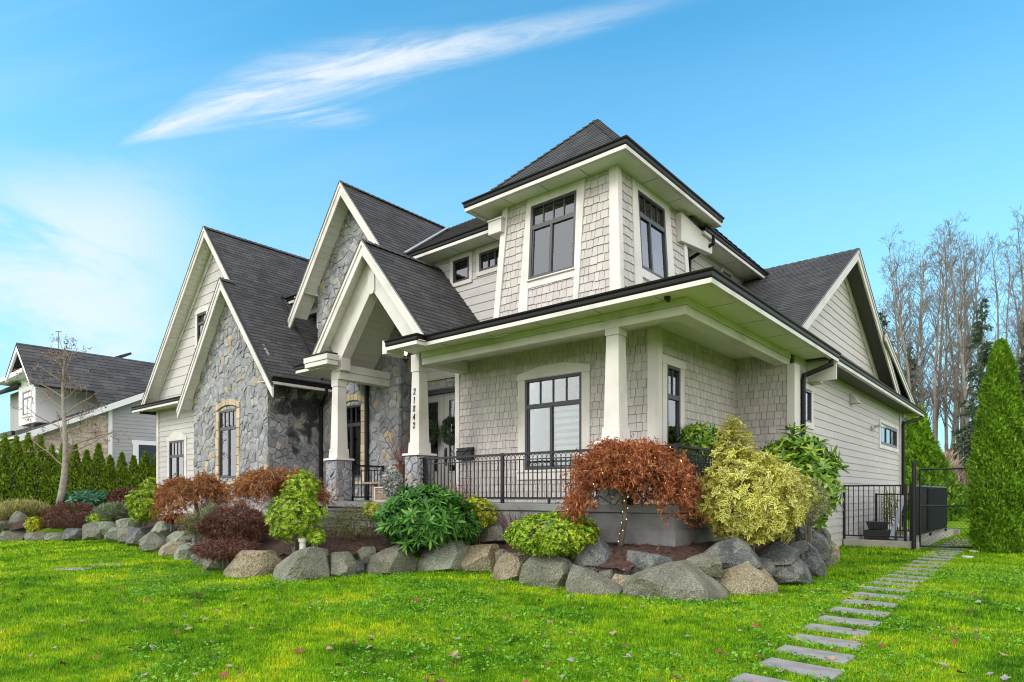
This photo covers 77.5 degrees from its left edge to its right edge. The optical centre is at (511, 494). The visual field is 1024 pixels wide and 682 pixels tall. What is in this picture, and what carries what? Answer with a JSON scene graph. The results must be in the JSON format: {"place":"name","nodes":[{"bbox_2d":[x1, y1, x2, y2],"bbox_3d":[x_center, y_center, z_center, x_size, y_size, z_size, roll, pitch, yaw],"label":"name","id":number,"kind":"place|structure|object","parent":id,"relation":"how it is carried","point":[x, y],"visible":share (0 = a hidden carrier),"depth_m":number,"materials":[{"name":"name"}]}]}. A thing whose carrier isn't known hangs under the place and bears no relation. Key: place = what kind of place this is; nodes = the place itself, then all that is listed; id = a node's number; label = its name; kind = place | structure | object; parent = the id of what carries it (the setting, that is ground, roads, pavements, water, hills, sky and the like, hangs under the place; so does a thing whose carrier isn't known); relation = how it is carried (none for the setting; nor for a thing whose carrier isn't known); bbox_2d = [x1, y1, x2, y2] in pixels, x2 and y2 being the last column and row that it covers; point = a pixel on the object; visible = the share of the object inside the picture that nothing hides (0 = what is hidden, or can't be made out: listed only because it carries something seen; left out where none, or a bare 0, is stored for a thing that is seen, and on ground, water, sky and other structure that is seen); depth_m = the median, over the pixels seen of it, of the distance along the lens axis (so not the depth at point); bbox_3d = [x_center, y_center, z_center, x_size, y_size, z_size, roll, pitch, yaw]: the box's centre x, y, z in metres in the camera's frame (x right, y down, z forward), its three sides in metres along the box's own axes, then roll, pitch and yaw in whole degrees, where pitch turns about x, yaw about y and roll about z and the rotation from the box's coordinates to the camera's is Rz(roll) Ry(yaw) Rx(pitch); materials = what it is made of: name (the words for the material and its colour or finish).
{"place":"outdoors","nodes":[
{"label":"outdoors","id":0,"kind":"place"},
{"bbox_2d":[0,331,155,474],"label":"neighbouring house","id":1,"kind":"structure","parent":0,"point":[120,382],"depth_m":33.47,"materials":[{"name":"wood"}]},
{"bbox_2d":[132,440,155,468],"bbox_3d":[-18.990,-0.725,33.282,0.070,4.151,1.520,0,0,40],"label":"door","id":2,"kind":"structure","parent":1,"relation":"in","point":[139,446],"depth_m":33.09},
{"bbox_2d":[0,500,1023,681],"bbox_3d":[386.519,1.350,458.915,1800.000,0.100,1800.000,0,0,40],"label":"ground","id":3,"kind":"structure","parent":0,"point":[959,524],"depth_m":6.37,"materials":[{"name":"plant"}]},
{"bbox_2d":[139,531,166,551],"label":"boulder","id":4,"kind":"object","parent":3,"relation":"on","point":[154,541],"visible":0.69,"depth_m":14.83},
{"bbox_2d":[223,550,282,577],"bbox_3d":[-4.450,1.187,10.998,0.975,0.509,1.001,0,0,40],"label":"boulder","id":5,"kind":"object","parent":3,"relation":"on","point":[249,563],"visible":0.75,"depth_m":10.59,"materials":[{"name":"stone"}]},
{"bbox_2d":[273,546,329,581],"bbox_3d":[-3.455,1.155,10.558,0.844,0.612,1.059,0,0,40],"label":"boulder","id":6,"kind":"object","parent":3,"relation":"on","point":[308,563],"visible":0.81,"depth_m":10.27,"materials":[{"name":"stone"}]},
{"bbox_2d":[329,551,356,576],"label":"boulder","id":7,"kind":"object","parent":3,"relation":"on","point":[342,563],"visible":0.81,"depth_m":10.65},
{"bbox_2d":[364,544,416,574],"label":"boulder","id":8,"kind":"object","parent":3,"relation":"on","point":[392,559],"visible":0.77,"depth_m":10.88,"materials":[{"name":"stone"}]},
{"bbox_2d":[0,509,794,580],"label":"planting bed","id":9,"kind":"object","parent":3,"relation":"on","point":[351,546],"visible":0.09,"depth_m":11.30,"materials":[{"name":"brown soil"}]},
{"bbox_2d":[0,432,12,501],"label":"hedge cedar","id":10,"kind":"object","parent":9,"relation":"on","point":[4,452],"visible":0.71,"depth_m":26.16,"materials":[{"name":"green plant"}]},
{"bbox_2d":[2,435,24,500],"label":"hedge cedar","id":11,"kind":"object","parent":9,"relation":"on","point":[16,450],"visible":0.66,"depth_m":26.23,"materials":[{"name":"green plant"}]},
{"bbox_2d":[13,432,36,500],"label":"hedge cedar","id":12,"kind":"object","parent":9,"relation":"on","point":[27,444],"visible":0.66,"depth_m":26.35,"materials":[{"name":"green plant"}]},
{"bbox_2d":[0,498,50,518],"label":"ornamental grass","id":13,"kind":"object","parent":9,"relation":"on","point":[29,508],"depth_m":20.23,"materials":[{"name":"plant"}]},
{"bbox_2d":[23,433,50,502],"bbox_3d":[-19.723,-0.872,26.671,1.139,3.444,1.259,0,0,40],"label":"hedge cedar","id":14,"kind":"object","parent":9,"relation":"on","point":[39,460],"visible":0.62,"depth_m":26.45,"materials":[{"name":"green plant"}]},
{"bbox_2d":[40,444,58,510],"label":"hedge cedar","id":15,"kind":"object","parent":9,"relation":"on","point":[49,461],"visible":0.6,"depth_m":26.57,"materials":[{"name":"green plant"}]},
{"bbox_2d":[38,501,95,529],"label":"shrub","id":16,"kind":"object","parent":9,"relation":"on","point":[54,508],"visible":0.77,"depth_m":19.23,"materials":[{"name":"red plant"}]},
{"bbox_2d":[11,334,130,507],"bbox_3d":[-14.569,-2.426,21.195,3.594,5.900,1.752,0,0,1],"label":"young tree","id":17,"kind":"object","parent":9,"relation":"on","point":[66,453],"visible":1,"depth_m":21.13,"materials":[{"name":"grey plant"}]},
{"bbox_2d":[66,444,84,509],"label":"hedge cedar","id":18,"kind":"object","parent":9,"relation":"on","point":[74,465],"visible":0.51,"depth_m":26.82,"materials":[{"name":"green plant"}]},
{"bbox_2d":[74,449,93,509],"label":"hedge cedar","id":19,"kind":"object","parent":9,"relation":"on","point":[84,467],"visible":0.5,"depth_m":26.93,"materials":[{"name":"green plant"}]},
{"bbox_2d":[64,488,109,508],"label":"rhododendron","id":20,"kind":"object","parent":9,"relation":"on","point":[94,497],"visible":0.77,"depth_m":21.05,"materials":[{"name":"green plant"}]},
{"bbox_2d":[84,443,106,491],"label":"hedge cedar","id":21,"kind":"object","parent":9,"relation":"on","point":[98,460],"visible":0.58,"depth_m":27.05,"materials":[{"name":"green plant"}]},
{"bbox_2d":[100,454,118,494],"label":"hedge cedar","id":22,"kind":"object","parent":9,"relation":"on","point":[110,469],"visible":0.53,"depth_m":27.18,"materials":[{"name":"green plant"}]},
{"bbox_2d":[92,499,132,522],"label":"lavender","id":23,"kind":"object","parent":9,"relation":"on","point":[113,510],"visible":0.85,"depth_m":18.61,"materials":[{"name":"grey plant"}]},
{"bbox_2d":[112,451,128,489],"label":"hedge cedar","id":24,"kind":"object","parent":9,"relation":"on","point":[121,470],"visible":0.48,"depth_m":27.31,"materials":[{"name":"green plant"}]},
{"bbox_2d":[124,483,165,526],"bbox_3d":[-10.096,0.286,17.609,1.124,1.234,1.065,0,0,40],"label":"shrub","id":25,"kind":"object","parent":9,"relation":"on","point":[137,510],"visible":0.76,"depth_m":17.34,"materials":[{"name":"green plant"}]},
{"bbox_2d":[176,509,202,542],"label":"shrub","id":26,"kind":"object","parent":9,"relation":"on","point":[189,528],"visible":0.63,"depth_m":13.19,"materials":[{"name":"green plant"}]},
{"bbox_2d":[146,470,237,527],"bbox_3d":[-7.597,0.120,15.194,2.014,1.527,2.148,0,0,-27],"label":"japanese maple","id":27,"kind":"object","parent":9,"relation":"on","point":[205,486],"visible":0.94,"depth_m":14.68,"materials":[{"name":"red plant"}]},
{"bbox_2d":[187,536,262,567],"bbox_3d":[-4.990,0.992,11.109,1.307,0.587,1.269,0,0,40],"label":"shrub","id":28,"kind":"object","parent":9,"relation":"on","point":[227,549],"visible":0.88,"depth_m":10.82,"materials":[{"name":"red plant"}]},
{"bbox_2d":[193,502,269,541],"bbox_3d":[-5.203,0.594,11.987,1.372,0.925,1.442,0,0,40],"label":"shrub","id":29,"kind":"object","parent":9,"relation":"on","point":[215,526],"visible":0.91,"depth_m":11.68,"materials":[{"name":"red plant"}]},
{"bbox_2d":[222,465,338,530],"bbox_3d":[-4.992,0.129,13.547,2.358,1.521,2.489,0,0,40],"label":"japanese maple","id":30,"kind":"object","parent":9,"relation":"on","point":[250,483],"visible":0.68,"depth_m":13.08,"materials":[{"name":"red plant"}]},
{"bbox_2d":[263,488,330,552],"bbox_3d":[-3.684,0.471,10.882,1.200,1.165,1.063,0,0,40],"label":"andromeda","id":31,"kind":"object","parent":9,"relation":"on","point":[286,514],"visible":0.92,"depth_m":10.68,"materials":[{"name":"green plant"}]},
{"bbox_2d":[281,468,321,545],"bbox_3d":[-3.647,0.223,11.072,0.703,1.358,0.650,0,0,-12],"label":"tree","id":32,"kind":"object","parent":9,"relation":"on","point":[312,483],"visible":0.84,"depth_m":10.97,"materials":[{"name":"green plant"}]},
{"bbox_2d":[325,504,376,540],"bbox_3d":[-2.968,0.582,11.803,1.037,0.843,0.960,0,0,40],"label":"shrub","id":33,"kind":"object","parent":9,"relation":"on","point":[348,532],"visible":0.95,"depth_m":11.68,"materials":[{"name":"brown plant"}]},
{"bbox_2d":[380,465,403,498],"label":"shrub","id":34,"kind":"object","parent":9,"relation":"on","point":[392,483],"visible":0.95,"depth_m":13.00,"materials":[{"name":"white plant"}]},
{"bbox_2d":[371,481,477,555],"bbox_3d":[-1.544,0.454,11.484,1.840,1.397,1.890,0,0,21],"label":"rhododendron","id":35,"kind":"object","parent":9,"relation":"on","point":[404,519],"visible":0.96,"depth_m":10.96,"materials":[{"name":"green plant"}]},
{"bbox_2d":[457,509,482,545],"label":"rhododendron","id":36,"kind":"object","parent":9,"relation":"on","point":[470,536],"visible":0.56,"depth_m":11.46,"materials":[{"name":"green plant"}]},
{"bbox_2d":[463,494,499,543],"bbox_3d":[-0.655,0.469,11.995,0.802,0.966,0.787,0,0,40],"label":"azalea","id":37,"kind":"object","parent":9,"relation":"on","point":[485,506],"visible":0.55,"depth_m":11.83,"materials":[{"name":"yellow plant"}]},
{"bbox_2d":[480,525,506,542],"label":"boulder","id":38,"kind":"object","parent":9,"relation":"on","point":[492,534],"visible":0.78,"depth_m":11.84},
{"bbox_2d":[502,511,601,558],"bbox_3d":[0.603,0.713,9.874,1.527,0.944,1.521,0,0,-31],"label":"azalea","id":39,"kind":"object","parent":9,"relation":"on","point":[567,541],"visible":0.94,"depth_m":9.44,"materials":[{"name":"green plant"}]},
{"bbox_2d":[575,541,612,572],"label":"boulder","id":40,"kind":"object","parent":9,"relation":"on","point":[598,553],"visible":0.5,"depth_m":9.32,"materials":[{"name":"stone"}]},
{"bbox_2d":[554,434,711,545],"bbox_3d":[1.779,-0.006,9.943,2.394,1.890,2.463,0,0,40],"label":"japanese maple","id":41,"kind":"object","parent":9,"relation":"on","point":[626,467],"visible":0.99,"depth_m":9.39,"materials":[{"name":"red plant"}]},
{"bbox_2d":[617,550,672,574],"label":"boulder","id":42,"kind":"object","parent":9,"relation":"on","point":[644,560],"visible":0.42,"depth_m":8.99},
{"bbox_2d":[686,553,722,577],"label":"boulder","id":43,"kind":"object","parent":9,"relation":"on","point":[710,565],"visible":0.81,"depth_m":8.78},
{"bbox_2d":[702,538,763,569],"bbox_3d":[3.232,0.892,9.402,0.907,0.534,0.824,0,0,28],"label":"boulder","id":44,"kind":"object","parent":9,"relation":"on","point":[731,552],"visible":0.64,"depth_m":9.10,"materials":[{"name":"stone"}]},
{"bbox_2d":[709,414,758,533],"bbox_3d":[3.460,-0.244,10.067,0.770,2.091,0.817,0,0,40],"label":"euonymus","id":45,"kind":"object","parent":9,"relation":"on","point":[724,449],"visible":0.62,"depth_m":9.98,"materials":[{"name":"yellow plant"}]},
{"bbox_2d":[692,448,818,551],"bbox_3d":[3.738,0.140,9.887,1.903,1.730,1.843,0,0,40],"label":"euonymus","id":46,"kind":"object","parent":9,"relation":"on","point":[780,500],"visible":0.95,"depth_m":9.40,"materials":[{"name":"yellow plant"}]},
{"bbox_2d":[755,541,800,565],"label":"boulder","id":47,"kind":"object","parent":9,"relation":"on","point":[778,553],"visible":0.7,"depth_m":9.65,"materials":[{"name":"stone"}]},
{"bbox_2d":[750,422,849,540],"bbox_3d":[5.316,-0.241,11.890,1.734,2.289,1.695,0,0,40],"label":"laurel","id":48,"kind":"object","parent":9,"relation":"on","point":[796,450],"visible":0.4,"depth_m":11.45,"materials":[{"name":"green plant"}]},
{"bbox_2d":[793,476,831,543],"bbox_3d":[4.963,0.294,10.688,0.734,1.216,0.722,0,0,40],"label":"shrub","id":49,"kind":"object","parent":9,"relation":"on","point":[809,520],"visible":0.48,"depth_m":10.65,"materials":[{"name":"green plant"}]},
{"bbox_2d":[795,524,831,559],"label":"boulder","id":50,"kind":"object","parent":9,"relation":"on","point":[819,542],"visible":0.54,"depth_m":10.97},
{"bbox_2d":[416,540,470,571],"bbox_3d":[-1.259,1.099,11.579,1.125,0.596,1.033,0,0,40],"label":"boulder","id":51,"kind":"object","parent":3,"relation":"on","point":[449,556],"visible":0.62,"depth_m":11.13,"materials":[{"name":"stone"}]},
{"bbox_2d":[460,544,499,571],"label":"boulder","id":52,"kind":"object","parent":3,"relation":"on","point":[479,557],"visible":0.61,"depth_m":11.06,"materials":[{"name":"stone"}]},
{"bbox_2d":[492,552,529,580],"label":"boulder","id":53,"kind":"object","parent":3,"relation":"on","point":[508,565],"visible":0.71,"depth_m":10.09,"materials":[{"name":"stone"}]},
{"bbox_2d":[130,119,925,562],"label":"house","id":54,"kind":"structure","parent":3,"relation":"on","point":[534,325],"depth_m":14.23,"materials":[{"name":"wood"}]},
{"bbox_2d":[166,431,186,478],"bbox_3d":[-11.550,-1.210,22.005,1.640,1.900,0.120,0,0,40],"label":"window","id":55,"kind":"structure","parent":54,"relation":"in","point":[177,441],"depth_m":21.99,"materials":[{"name":"white glass"}]},
{"bbox_2d":[215,399,240,483],"bbox_3d":[-8.344,-1.544,18.775,1.476,2.507,0.130,0,0,40],"label":"window","id":56,"kind":"structure","parent":54,"relation":"in","point":[227,440],"depth_m":18.79,"materials":[{"name":"beige glass"}]},
{"bbox_2d":[346,394,363,483],"bbox_3d":[-4.399,-1.529,17.675,1.193,2.497,0.130,0,0,40],"label":"window","id":57,"kind":"structure","parent":54,"relation":"in","point":[354,406],"depth_m":17.61,"materials":[{"name":"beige glass"}]},
{"bbox_2d":[428,394,443,487],"bbox_3d":[-2.056,-1.215,16.672,0.815,2.750,0.065,0,0,40],"label":"front door","id":58,"kind":"structure","parent":54,"relation":"in","point":[435,402],"depth_m":16.50,"materials":[{"name":"paint"}]},
{"bbox_2d":[444,392,454,491],"bbox_3d":[-1.440,-1.215,16.123,0.815,2.750,0.112,0,0,40],"label":"front door","id":59,"kind":"structure","parent":54,"relation":"in","point":[449,398],"depth_m":16.26,"materials":[{"name":"paint"}]},
{"bbox_2d":[450,250,472,286],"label":"window","id":60,"kind":"structure","parent":54,"relation":"in","point":[461,272],"depth_m":15.81,"materials":[{"name":"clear glass"}]},
{"bbox_2d":[476,241,499,276],"bbox_3d":[-0.475,-5.615,15.177,0.980,0.690,0.096,0,0,40],"label":"window","id":61,"kind":"structure","parent":54,"relation":"in","point":[487,255],"depth_m":15.25,"materials":[{"name":"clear glass"}]},
{"bbox_2d":[518,178,585,312],"bbox_3d":[0.781,-4.849,12.857,1.590,2.597,0.225,0,0,40],"label":"window","id":62,"kind":"structure","parent":54,"relation":"in","point":[552,244],"depth_m":12.83,"materials":[{"name":"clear glass"}]},
{"bbox_2d":[516,362,590,479],"bbox_3d":[0.970,-1.475,13.089,1.880,2.330,0.572,0,0,40],"label":"window","id":63,"kind":"structure","parent":54,"relation":"in","point":[554,399],"depth_m":13.09,"materials":[{"name":"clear glass"}]},
{"bbox_2d":[631,177,674,306],"bbox_3d":[2.862,-4.849,12.900,0.234,2.597,1.820,0,0,40],"label":"window","id":64,"kind":"structure","parent":54,"relation":"in","point":[653,257],"depth_m":12.81,"materials":[{"name":"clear glass"}]},
{"bbox_2d":[662,354,685,458],"bbox_3d":[2.987,-1.330,11.886,0.096,2.400,0.950,0,0,40],"label":"window","id":65,"kind":"structure","parent":54,"relation":"in","point":[673,370],"depth_m":11.89,"materials":[{"name":"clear glass"}]},
{"bbox_2d":[676,421,721,476],"bbox_3d":[3.573,-0.506,12.189,1.124,1.816,1.034,0,0,15],"label":"laurel","id":66,"kind":"object","parent":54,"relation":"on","point":[699,435],"visible":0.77,"depth_m":11.90,"materials":[{"name":"green plant"}]},
{"bbox_2d":[878,419,898,452],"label":"window","id":67,"kind":"structure","parent":54,"relation":"in","point":[888,437],"depth_m":21.71,"materials":[{"name":"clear glass"}]},
{"bbox_2d":[518,555,571,588],"bbox_3d":[0.582,1.191,9.757,0.872,0.560,0.760,0,0,40],"label":"boulder","id":68,"kind":"object","parent":3,"relation":"on","point":[545,570],"visible":0.76,"depth_m":9.43,"materials":[{"name":"stone"}]},
{"bbox_2d":[126,559,1023,681],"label":"clover","id":69,"kind":"object","parent":3,"relation":"on","point":[584,639],"visible":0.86,"depth_m":6.36,"materials":[{"name":"green plant"}]},
{"bbox_2d":[565,564,622,595],"bbox_3d":[1.154,1.245,8.911,0.837,0.491,0.715,0,0,14],"label":"boulder","id":70,"kind":"object","parent":3,"relation":"on","point":[580,580],"visible":0.72,"depth_m":8.70,"materials":[{"name":"stone"}]},
{"bbox_2d":[622,560,729,601],"bbox_3d":[2.204,1.171,8.699,1.484,0.578,1.295,0,0,-4],"label":"boulder","id":71,"kind":"object","parent":3,"relation":"on","point":[682,579],"visible":0.7,"depth_m":8.29,"materials":[{"name":"stone"}]},
{"bbox_2d":[718,561,777,594],"bbox_3d":[3.275,1.195,9.078,0.861,0.572,0.776,0,0,-14],"label":"boulder","id":72,"kind":"object","parent":3,"relation":"on","point":[746,577],"visible":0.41,"depth_m":8.79,"materials":[{"name":"stone"}]},
{"bbox_2d":[774,558,813,584],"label":"boulder","id":73,"kind":"object","parent":3,"relation":"on","point":[797,572],"visible":0.59,"depth_m":9.50,"materials":[{"name":"stone"}]},
{"bbox_2d":[755,657,843,681],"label":"stepping slab","id":74,"kind":"structure","parent":3,"relation":"on","point":[804,668],"depth_m":4.95,"materials":[{"name":"stone"}]},
{"bbox_2d":[788,540,825,577],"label":"boulder","id":75,"kind":"object","parent":3,"relation":"on","point":[811,558],"visible":0.62,"depth_m":10.21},
{"bbox_2d":[775,644,854,664],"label":"stepping slab","id":76,"kind":"structure","parent":3,"relation":"on","point":[841,658],"depth_m":5.43,"materials":[{"name":"concrete"}]},
{"bbox_2d":[788,633,862,650],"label":"stepping slab","id":77,"kind":"structure","parent":3,"relation":"on","point":[834,641],"depth_m":5.88,"materials":[{"name":"concrete"}]},
{"bbox_2d":[802,623,870,636],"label":"stepping slab","id":78,"kind":"structure","parent":3,"relation":"on","point":[825,628],"depth_m":6.38,"materials":[{"name":"concrete"}]},
{"bbox_2d":[843,527,959,549],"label":"retaining kerb","id":79,"kind":"structure","parent":3,"relation":"on","point":[885,543],"depth_m":16.55,"materials":[{"name":"concrete"}]},
{"bbox_2d":[843,484,906,540],"bbox_3d":[9.323,0.455,16.440,1.447,1.430,0.060,0,0,40],"label":"basement railing","id":80,"kind":"object","parent":79,"relation":"on","point":[871,536],"visible":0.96,"depth_m":16.38,"materials":[{"name":"metal"}]},
{"bbox_2d":[909,484,946,540],"bbox_3d":[11.965,0.455,18.228,0.088,1.430,5.962,0,0,41],"label":"basement railing","id":81,"kind":"object","parent":79,"relation":"on","point":[928,510],"visible":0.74,"depth_m":17.98,"materials":[{"name":"metal"}]},
{"bbox_2d":[875,223,937,405],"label":"cottonwood","id":82,"kind":"object","parent":3,"relation":"on","point":[901,328],"visible":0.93,"depth_m":52.73,"materials":[{"name":"brown plant"}]},
{"bbox_2d":[886,240,930,417],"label":"cottonwood","id":83,"kind":"object","parent":3,"relation":"on","point":[898,330],"visible":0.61,"depth_m":54.01,"materials":[{"name":"brown plant"}]},
{"bbox_2d":[897,533,928,540],"bbox_3d":[11.721,1.360,19.218,1.370,0.080,7.100,0,0,40],"label":"basement landing","id":84,"kind":"object","parent":3,"relation":"on","point":[900,539],"visible":0.07,"depth_m":19.64,"materials":[{"name":"concrete"}]},
{"bbox_2d":[864,521,896,540],"bbox_3d":[10.492,1.045,18.162,0.750,0.550,0.500,0,0,40],"label":"planter box","id":85,"kind":"object","parent":84,"relation":"on","point":[873,527],"visible":0.59,"depth_m":18.03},
{"bbox_2d":[911,461,915,549],"bbox_3d":[9.908,0.315,15.738,0.110,2.270,0.107,0,0,40],"label":"gate post","id":86,"kind":"object","parent":3,"relation":"on","point":[913,505],"visible":0.88,"depth_m":15.70,"materials":[{"name":"metal"}]},
{"bbox_2d":[890,242,941,420],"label":"cottonwood","id":87,"kind":"object","parent":3,"relation":"on","point":[919,335],"visible":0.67,"depth_m":56.02,"materials":[{"name":"brown plant"}]},
{"bbox_2d":[899,244,954,421],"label":"cottonwood","id":88,"kind":"object","parent":3,"relation":"on","point":[922,366],"visible":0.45,"depth_m":58.37,"materials":[{"name":"brown plant"}]},
{"bbox_2d":[905,405,950,518],"bbox_3d":[21.687,-1.698,34.111,3.355,6.290,3.690,0,0,40],"label":"conifer","id":89,"kind":"object","parent":3,"relation":"on","point":[921,442],"visible":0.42,"depth_m":33.41,"materials":[{"name":"green plant"}]},
{"bbox_2d":[893,220,962,439],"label":"cottonwood","id":90,"kind":"object","parent":3,"relation":"on","point":[934,415],"visible":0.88,"depth_m":52.99,"materials":[{"name":"brown plant"}]},
{"bbox_2d":[907,447,966,520],"bbox_3d":[21.956,-0.474,32.966,3.152,4.084,3.162,0,0,-15],"label":"conifer","id":91,"kind":"object","parent":3,"relation":"on","point":[938,459],"visible":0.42,"depth_m":32.30,"materials":[{"name":"green plant"}]},
{"bbox_2d":[913,227,972,439],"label":"cottonwood","id":92,"kind":"object","parent":3,"relation":"on","point":[940,361],"visible":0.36,"depth_m":65.56,"materials":[{"name":"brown plant"}]},
{"bbox_2d":[919,468,972,547],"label":"chain link gate","id":93,"kind":"structure","parent":3,"relation":"on","point":[943,505],"depth_m":15.57,"materials":[{"name":"metal"}]},
{"bbox_2d":[922,217,971,452],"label":"cottonwood","id":94,"kind":"object","parent":3,"relation":"on","point":[946,412],"visible":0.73,"depth_m":54.32,"materials":[{"name":"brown plant"}]},
{"bbox_2d":[922,212,984,455],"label":"cottonwood","id":95,"kind":"object","parent":3,"relation":"on","point":[964,391],"visible":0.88,"depth_m":51.16,"materials":[{"name":"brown plant"}]},
{"bbox_2d":[929,224,978,469],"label":"cottonwood","id":96,"kind":"object","parent":3,"relation":"on","point":[956,404],"visible":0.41,"depth_m":59.16,"materials":[{"name":"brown plant"}]},
{"bbox_2d":[929,238,992,463],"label":"cottonwood","id":97,"kind":"object","parent":3,"relation":"on","point":[953,420],"visible":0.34,"depth_m":63.63,"materials":[{"name":"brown plant"}]},
{"bbox_2d":[929,240,994,452],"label":"cottonwood","id":98,"kind":"object","parent":3,"relation":"on","point":[980,277],"visible":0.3,"depth_m":67.80,"materials":[{"name":"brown plant"}]},
{"bbox_2d":[939,253,991,472],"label":"cottonwood","id":99,"kind":"object","parent":3,"relation":"on","point":[962,408],"visible":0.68,"depth_m":53.56,"materials":[{"name":"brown plant"}]},
{"bbox_2d":[947,297,993,470],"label":"fir tree","id":100,"kind":"object","parent":3,"relation":"on","point":[983,356],"visible":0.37,"depth_m":47.98,"materials":[{"name":"green plant"}]},
{"bbox_2d":[950,230,1015,397],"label":"cottonwood","id":101,"kind":"object","parent":3,"relation":"on","point":[976,293],"visible":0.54,"depth_m":56.16,"materials":[{"name":"brown plant"}]},
{"bbox_2d":[954,233,1020,409],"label":"cottonwood","id":102,"kind":"object","parent":3,"relation":"on","point":[997,300],"visible":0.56,"depth_m":52.03,"materials":[{"name":"brown plant"}]},
{"bbox_2d":[963,337,1023,552],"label":"cedar","id":103,"kind":"object","parent":3,"relation":"on","point":[995,494],"visible":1,"depth_m":14.57,"materials":[{"name":"green plant"}]},
{"bbox_2d":[998,205,1023,395],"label":"cottonwood","id":104,"kind":"object","parent":3,"relation":"on","point":[1022,304],"visible":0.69,"depth_m":50.96,"materials":[{"name":"brown plant"}]},
{"bbox_2d":[0,0,1023,461],"label":"sky","id":105,"kind":"structure","parent":0,"point":[129,129],"materials":[{"name":"blue"}]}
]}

